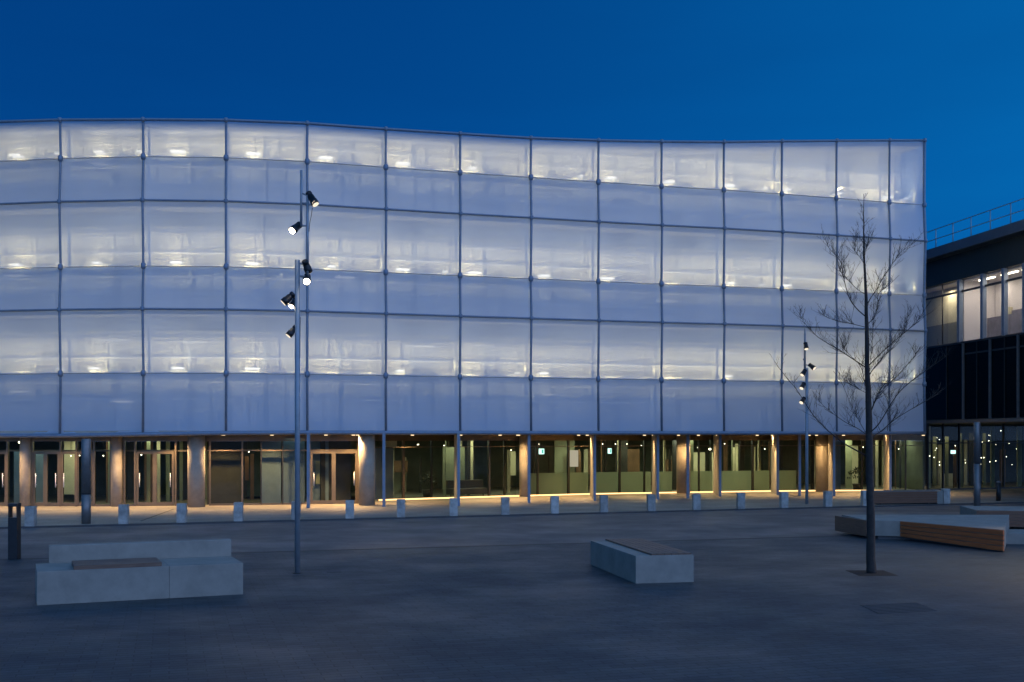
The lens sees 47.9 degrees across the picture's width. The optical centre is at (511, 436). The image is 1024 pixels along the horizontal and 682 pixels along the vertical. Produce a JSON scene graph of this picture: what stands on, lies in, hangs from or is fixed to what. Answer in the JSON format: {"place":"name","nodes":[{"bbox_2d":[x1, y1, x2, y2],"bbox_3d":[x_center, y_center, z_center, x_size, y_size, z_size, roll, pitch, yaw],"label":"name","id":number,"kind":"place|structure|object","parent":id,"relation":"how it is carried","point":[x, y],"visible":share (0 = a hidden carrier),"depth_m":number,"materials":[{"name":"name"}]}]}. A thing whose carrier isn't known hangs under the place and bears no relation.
{"place":"outdoors","nodes":[
{"label":"outdoors","id":0,"kind":"place"},
{"bbox_2d":[21,535,845,558],"bbox_3d":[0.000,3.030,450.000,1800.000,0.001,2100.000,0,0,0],"label":"ground","id":1,"kind":"structure","parent":0,"point":[488,545],"depth_m":32.05,"materials":[{"name":"grey concrete"}]},
{"bbox_2d":[0,535,860,559],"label":"slot drain channel","id":2,"kind":"object","parent":1,"relation":"on","point":[489,545],"visible":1,"depth_m":31.48,"materials":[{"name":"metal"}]},
{"bbox_2d":[8,503,20,558],"bbox_3d":[-12.188,2.315,28.223,0.235,1.370,0.235,0,0,0],"label":"lantern post","id":3,"kind":"object","parent":2,"relation":"on","point":[14,537],"visible":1,"depth_m":28.11,"materials":[{"name":"black metal"}]},
{"bbox_2d":[0,502,1023,528],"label":"kerb strip","id":4,"kind":"object","parent":1,"relation":"on","point":[132,524],"visible":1,"depth_m":43.07,"materials":[{"name":"concrete"}]},
{"bbox_2d":[24,506,36,525],"bbox_3d":[-15.876,2.635,38.001,0.300,0.670,0.300,0,0,-3],"label":"bollard","id":5,"kind":"object","parent":4,"relation":"on","point":[30,516],"visible":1,"depth_m":37.85,"materials":[{"name":"concrete"}]},
{"bbox_2d":[176,503,186,522],"bbox_3d":[-11.364,2.635,39.644,0.300,0.670,0.300,0,0,-5],"label":"bollard","id":6,"kind":"object","parent":4,"relation":"on","point":[181,512],"visible":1,"depth_m":39.50,"materials":[{"name":"concrete"}]},
{"bbox_2d":[234,502,242,520],"bbox_3d":[-9.567,2.635,40.298,0.300,0.670,0.300,0,0,-6],"label":"bollard","id":7,"kind":"object","parent":4,"relation":"on","point":[238,511],"visible":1,"depth_m":40.15,"materials":[{"name":"concrete"}]},
{"bbox_2d":[291,501,300,519],"bbox_3d":[-7.681,2.635,40.985,0.300,0.670,0.300,0,0,-3],"label":"bollard","id":8,"kind":"object","parent":4,"relation":"on","point":[292,510],"visible":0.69,"depth_m":40.83,"materials":[{"name":"concrete"}]},
{"bbox_2d":[346,500,353,518],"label":"bollard","id":9,"kind":"object","parent":4,"relation":"on","point":[349,508],"visible":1,"depth_m":41.50,"materials":[{"name":"concrete"}]},
{"bbox_2d":[397,499,404,516],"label":"bollard","id":10,"kind":"object","parent":4,"relation":"on","point":[400,507],"visible":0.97,"depth_m":42.15,"materials":[{"name":"concrete"}]},
{"bbox_2d":[449,498,457,515],"bbox_3d":[-2.181,2.635,42.986,0.300,0.670,0.300,0,0,-4],"label":"bollard","id":11,"kind":"object","parent":4,"relation":"on","point":[453,506],"visible":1,"depth_m":42.84,"materials":[{"name":"concrete"}]},
{"bbox_2d":[501,497,508,514],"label":"bollard","id":12,"kind":"object","parent":4,"relation":"on","point":[504,505],"visible":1,"depth_m":43.54,"materials":[{"name":"concrete"}]},
{"bbox_2d":[550,496,558,512],"bbox_3d":[1.644,2.635,44.378,0.300,0.670,0.300,0,0,-3],"label":"bollard","id":13,"kind":"object","parent":4,"relation":"on","point":[554,504],"visible":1,"depth_m":44.23,"materials":[{"name":"concrete"}]},
{"bbox_2d":[599,495,607,511],"bbox_3d":[3.590,2.635,45.086,0.300,0.670,0.300,0,0,-6],"label":"bollard","id":14,"kind":"object","parent":4,"relation":"on","point":[603,503],"visible":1,"depth_m":44.94,"materials":[{"name":"concrete"}]},
{"bbox_2d":[647,494,654,510],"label":"bollard","id":15,"kind":"object","parent":4,"relation":"on","point":[650,502],"visible":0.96,"depth_m":45.65,"materials":[{"name":"concrete"}]},
{"bbox_2d":[692,493,700,509],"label":"bollard","id":16,"kind":"object","parent":4,"relation":"on","point":[696,501],"visible":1,"depth_m":46.34,"materials":[{"name":"concrete"}]},
{"bbox_2d":[736,493,744,508],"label":"bollard","id":17,"kind":"object","parent":4,"relation":"on","point":[740,500],"visible":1,"depth_m":47.04,"materials":[{"name":"concrete"}]},
{"bbox_2d":[779,492,787,507],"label":"bollard","id":18,"kind":"object","parent":4,"relation":"on","point":[783,499],"visible":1,"depth_m":47.74,"materials":[{"name":"concrete"}]},
{"bbox_2d":[823,491,831,506],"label":"bollard","id":19,"kind":"object","parent":4,"relation":"on","point":[827,498],"visible":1,"depth_m":48.48,"materials":[{"name":"concrete"}]},
{"bbox_2d":[861,490,866,505],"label":"bollard","id":20,"kind":"object","parent":4,"relation":"on","point":[863,498],"visible":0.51,"depth_m":49.13,"materials":[{"name":"concrete"}]},
{"bbox_2d":[0,117,927,507],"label":"membrane building","id":21,"kind":"structure","parent":0,"point":[494,313],"depth_m":50.53,"materials":[{"name":"fabric"}]},
{"bbox_2d":[0,452,5,505],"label":"door","id":22,"kind":"structure","parent":21,"relation":"in","point":[1,503],"depth_m":48.90,"materials":[{"name":"brown metal"}]},
{"bbox_2d":[33,452,44,505],"bbox_3d":[-20.048,1.790,48.846,0.537,2.300,0.148,0,0,0],"label":"door","id":23,"kind":"structure","parent":21,"relation":"in","point":[34,453],"depth_m":48.84,"materials":[{"name":"brown metal"}]},
{"bbox_2d":[45,452,58,505],"bbox_3d":[-19.479,1.790,48.815,0.607,2.300,0.144,0,0,2],"label":"door","id":24,"kind":"structure","parent":21,"relation":"in","point":[46,453],"depth_m":48.82,"materials":[{"name":"brown metal"}]},
{"bbox_2d":[61,452,74,505],"bbox_3d":[-18.770,1.790,48.797,0.664,2.300,0.148,0,0,0],"label":"door","id":25,"kind":"structure","parent":21,"relation":"in","point":[62,453],"depth_m":48.80,"materials":[{"name":"brown metal"}]},
{"bbox_2d":[77,452,92,505],"bbox_3d":[-18.081,1.790,48.819,0.716,2.300,0.070,0,0,-2],"label":"door","id":26,"kind":"structure","parent":21,"relation":"in","point":[78,504],"depth_m":48.77,"materials":[{"name":"brown wood"}]},
{"bbox_2d":[136,452,154,505],"bbox_3d":[-15.587,1.790,48.997,0.761,2.300,0.144,0,0,-5],"label":"door","id":27,"kind":"structure","parent":21,"relation":"in","point":[138,503],"depth_m":48.99,"materials":[{"name":"brown metal"}]},
{"bbox_2d":[155,452,173,505],"bbox_3d":[-14.811,1.790,49.072,0.799,2.300,0.144,0,0,-5],"label":"door","id":28,"kind":"structure","parent":21,"relation":"in","point":[156,503],"depth_m":49.07,"materials":[{"name":"brown metal"}]},
{"bbox_2d":[311,451,333,503],"bbox_3d":[-8.314,1.790,50.452,0.999,2.300,0.070,0,0,-14],"label":"door","id":29,"kind":"structure","parent":21,"relation":"in","point":[312,452],"depth_m":50.43,"materials":[{"name":"brown wood"}]},
{"bbox_2d":[334,451,356,503],"bbox_3d":[-7.323,1.790,50.666,1.028,2.300,0.143,0,0,-14],"label":"door","id":30,"kind":"structure","parent":21,"relation":"in","point":[355,473],"depth_m":50.65,"materials":[{"name":"brown metal"}]},
{"bbox_2d":[419,472,436,496],"bbox_3d":[-4.102,2.313,56.222,0.930,1.255,1.082,0,0,0],"label":"potted plant","id":31,"kind":"object","parent":21,"relation":"on","point":[426,493],"visible":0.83,"depth_m":56.04,"materials":[{"name":"green plant"}]},
{"bbox_2d":[539,441,543,453],"bbox_3d":[1.501,0.450,58.981,0.300,0.900,0.087,0,0,0],"label":"exit sign","id":32,"kind":"object","parent":21,"relation":"hanging from","point":[541,450],"visible":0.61,"depth_m":58.94,"materials":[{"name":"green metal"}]},
{"bbox_2d":[608,440,611,453],"bbox_3d":[5.166,0.450,60.905,0.200,0.900,0.087,0,0,0],"label":"exit sign","id":33,"kind":"object","parent":21,"relation":"hanging from","point":[609,450],"visible":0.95,"depth_m":60.87,"materials":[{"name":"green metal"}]},
{"bbox_2d":[847,467,865,489],"bbox_3d":[19.068,2.292,63.691,1.091,1.295,1.053,0,0,0],"label":"potted plant","id":34,"kind":"object","parent":21,"relation":"on","point":[856,486],"visible":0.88,"depth_m":63.57,"materials":[{"name":"green plant"}]},
{"bbox_2d":[446,480,486,496],"bbox_3d":[-2.210,2.545,56.866,2.000,0.790,0.700,0,0,-30],"label":"sofa","id":35,"kind":"object","parent":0,"point":[471,486],"visible":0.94,"depth_m":56.78,"materials":[{"name":"grey fabric"}]},
{"bbox_2d":[0,536,1023,681],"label":"plaza","id":36,"kind":"structure","parent":0,"point":[769,610],"depth_m":18.69,"materials":[{"name":"grey concrete"}]},
{"bbox_2d":[35,538,242,604],"bbox_3d":[-7.101,2.535,21.958,3.648,0.930,1.700,0,0,-23],"label":"backrest bench","id":37,"kind":"object","parent":36,"relation":"on","point":[100,572],"visible":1,"depth_m":21.48,"materials":[{"name":"concrete"}]},
{"bbox_2d":[281,170,318,573],"bbox_3d":[-4.664,-1.425,25.289,0.762,8.850,0.531,0,0,32],"label":"floodlight mast","id":38,"kind":"object","parent":36,"relation":"on","point":[308,270],"visible":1,"depth_m":25.27,"materials":[{"name":"metal"}]},
{"bbox_2d":[591,538,693,583],"bbox_3d":[2.793,2.700,25.370,1.251,0.600,3.611,0,0,-11],"label":"block bench","id":39,"kind":"object","parent":36,"relation":"on","point":[638,560],"visible":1,"depth_m":23.84,"materials":[{"name":"concrete"}]},
{"bbox_2d":[846,570,897,575],"bbox_3d":[7.899,3.008,25.312,0.850,0.024,1.000,0,0,0],"label":"tree pit","id":40,"kind":"object","parent":36,"relation":"on","point":[864,573],"visible":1,"depth_m":25.21,"materials":[{"name":"metal"}]},
{"bbox_2d":[769,193,956,572],"bbox_3d":[8.021,-1.165,25.382,4.210,8.387,2.893,0,0,0],"label":"bare tree","id":41,"kind":"object","parent":40,"relation":"on","point":[870,543],"visible":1,"depth_m":25.27,"materials":[{"name":"brown plant"}]},
{"bbox_2d":[861,602,936,613],"bbox_3d":[6.746,2.996,20.149,1.407,0.006,0.952,0,0,-17],"label":"drain cover","id":42,"kind":"object","parent":36,"relation":"on","point":[901,610],"visible":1,"depth_m":20.17,"materials":[{"name":"metal"}]},
{"bbox_2d":[835,515,1008,550],"bbox_3d":[11.701,2.690,33.483,4.938,0.620,5.797,0,0,24],"label":"island bench","id":43,"kind":"object","parent":36,"relation":"on","point":[986,532],"visible":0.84,"depth_m":32.83,"materials":[{"name":"concrete"}]},
{"bbox_2d":[960,506,1023,526],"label":"island bench","id":44,"kind":"object","parent":36,"relation":"on","point":[1016,515],"visible":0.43,"depth_m":37.51,"materials":[{"name":"concrete"}]},
{"bbox_2d":[1006,529,1023,543],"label":"concrete slab bench","id":45,"kind":"object","parent":36,"relation":"on","point":[1015,536],"depth_m":32.08,"materials":[{"name":"grey concrete"}]},
{"bbox_2d":[0,503,1023,558],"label":"road","id":46,"kind":"structure","parent":0,"point":[414,532],"depth_m":36.80,"materials":[{"name":"grey asphalt"}]},
{"bbox_2d":[974,422,979,505],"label":"light column","id":47,"kind":"structure","parent":46,"relation":"on","point":[976,463],"depth_m":44.89,"materials":[{"name":"metal"}]},
{"bbox_2d":[0,484,1023,526],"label":"promenade","id":48,"kind":"structure","parent":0,"point":[57,515],"depth_m":48.00,"materials":[{"name":"grey concrete"}]},
{"bbox_2d":[81,439,90,523],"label":"light column","id":49,"kind":"structure","parent":48,"relation":"on","point":[85,481],"depth_m":39.01,"materials":[{"name":"metal"}]},
{"bbox_2d":[118,504,128,523],"bbox_3d":[-13.143,2.635,38.998,0.300,0.670,0.300,0,0,-6],"label":"bollard","id":50,"kind":"object","parent":48,"relation":"on","point":[123,513],"visible":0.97,"depth_m":38.85,"materials":[{"name":"concrete"}]},
{"bbox_2d":[799,327,815,503],"bbox_3d":[12.869,-0.919,50.200,0.741,7.778,0.357,0,0,0],"label":"floodlight mast","id":51,"kind":"object","parent":48,"relation":"on","point":[803,373],"visible":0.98,"depth_m":50.25,"materials":[{"name":"grey metal"}]},
{"bbox_2d":[874,490,942,503],"bbox_3d":[17.495,2.680,51.076,3.938,0.560,1.453,0,0,-11],"label":"bench","id":52,"kind":"object","parent":48,"relation":"on","point":[905,496],"visible":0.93,"depth_m":50.34,"materials":[{"name":"concrete"}]},
{"bbox_2d":[941,488,949,503],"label":"bollard","id":53,"kind":"object","parent":48,"relation":"on","point":[946,495],"visible":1,"depth_m":50.80,"materials":[{"name":"concrete"}]},
{"bbox_2d":[996,481,1000,500],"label":"dark bollard","id":54,"kind":"object","parent":48,"relation":"on","point":[998,490],"visible":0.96,"depth_m":52.86,"materials":[{"name":"black metal"}]},
{"bbox_2d":[0,0,1023,249],"label":"sky","id":55,"kind":"structure","parent":0,"point":[947,73],"materials":[{"name":"blue"}]},
{"bbox_2d":[924,198,1023,489],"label":"dark building","id":56,"kind":"structure","parent":0,"point":[975,284],"depth_m":60.70,"materials":[{"name":"grey paint"}]},
{"bbox_2d":[926,348,930,419],"bbox_3d":[22.997,-2.915,64.632,0.030,3.930,2.017,0,0,-8],"label":"dark window","id":57,"kind":"structure","parent":56,"relation":"in","point":[928,351],"depth_m":63.88,"materials":[{"name":"black glass"}]},
{"bbox_2d":[931,346,945,418],"bbox_3d":[23.270,-2.915,62.783,0.030,3.930,1.722,0,0,-8],"label":"dark window","id":58,"kind":"structure","parent":56,"relation":"in","point":[938,371],"depth_m":62.81,"materials":[{"name":"black glass"}]},
{"bbox_2d":[951,450,955,487],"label":"lamp post","id":59,"kind":"object","parent":56,"relation":"on","point":[953,452],"visible":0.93,"depth_m":65.84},
{"bbox_2d":[947,344,961,418],"bbox_3d":[23.522,-2.915,61.083,0.030,3.930,1.716,0,0,-8],"label":"dark window","id":60,"kind":"structure","parent":56,"relation":"in","point":[954,359],"depth_m":61.16,"materials":[{"name":"black glass"}]},
{"bbox_2d":[964,342,975,417],"bbox_3d":[23.740,-2.915,59.608,0.030,3.930,1.266,0,0,-8],"label":"dark window","id":61,"kind":"structure","parent":56,"relation":"in","point":[969,359],"depth_m":59.61,"materials":[{"name":"black glass"}]},
{"bbox_2d":[977,340,988,417],"bbox_3d":[23.924,-2.915,58.361,0.030,3.930,1.253,0,0,-8],"label":"dark window","id":62,"kind":"structure","parent":56,"relation":"in","point":[983,357],"depth_m":58.40,"materials":[{"name":"black glass"}]},
{"bbox_2d":[991,337,1003,417],"bbox_3d":[24.107,-2.915,57.129,0.030,3.930,1.238,0,0,-8],"label":"dark window","id":63,"kind":"structure","parent":56,"relation":"in","point":[997,357],"depth_m":57.16,"materials":[{"name":"black glass"}]},
{"bbox_2d":[1005,335,1016,416],"bbox_3d":[24.284,-2.915,55.930,0.030,3.930,1.187,0,0,-8],"label":"dark window","id":64,"kind":"structure","parent":56,"relation":"in","point":[1010,354],"depth_m":55.96,"materials":[{"name":"black glass"}]},
{"bbox_2d":[1019,334,1023,416],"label":"dark window","id":65,"kind":"structure","parent":56,"relation":"in","point":[1021,337],"depth_m":55.15,"materials":[{"name":"black glass"}]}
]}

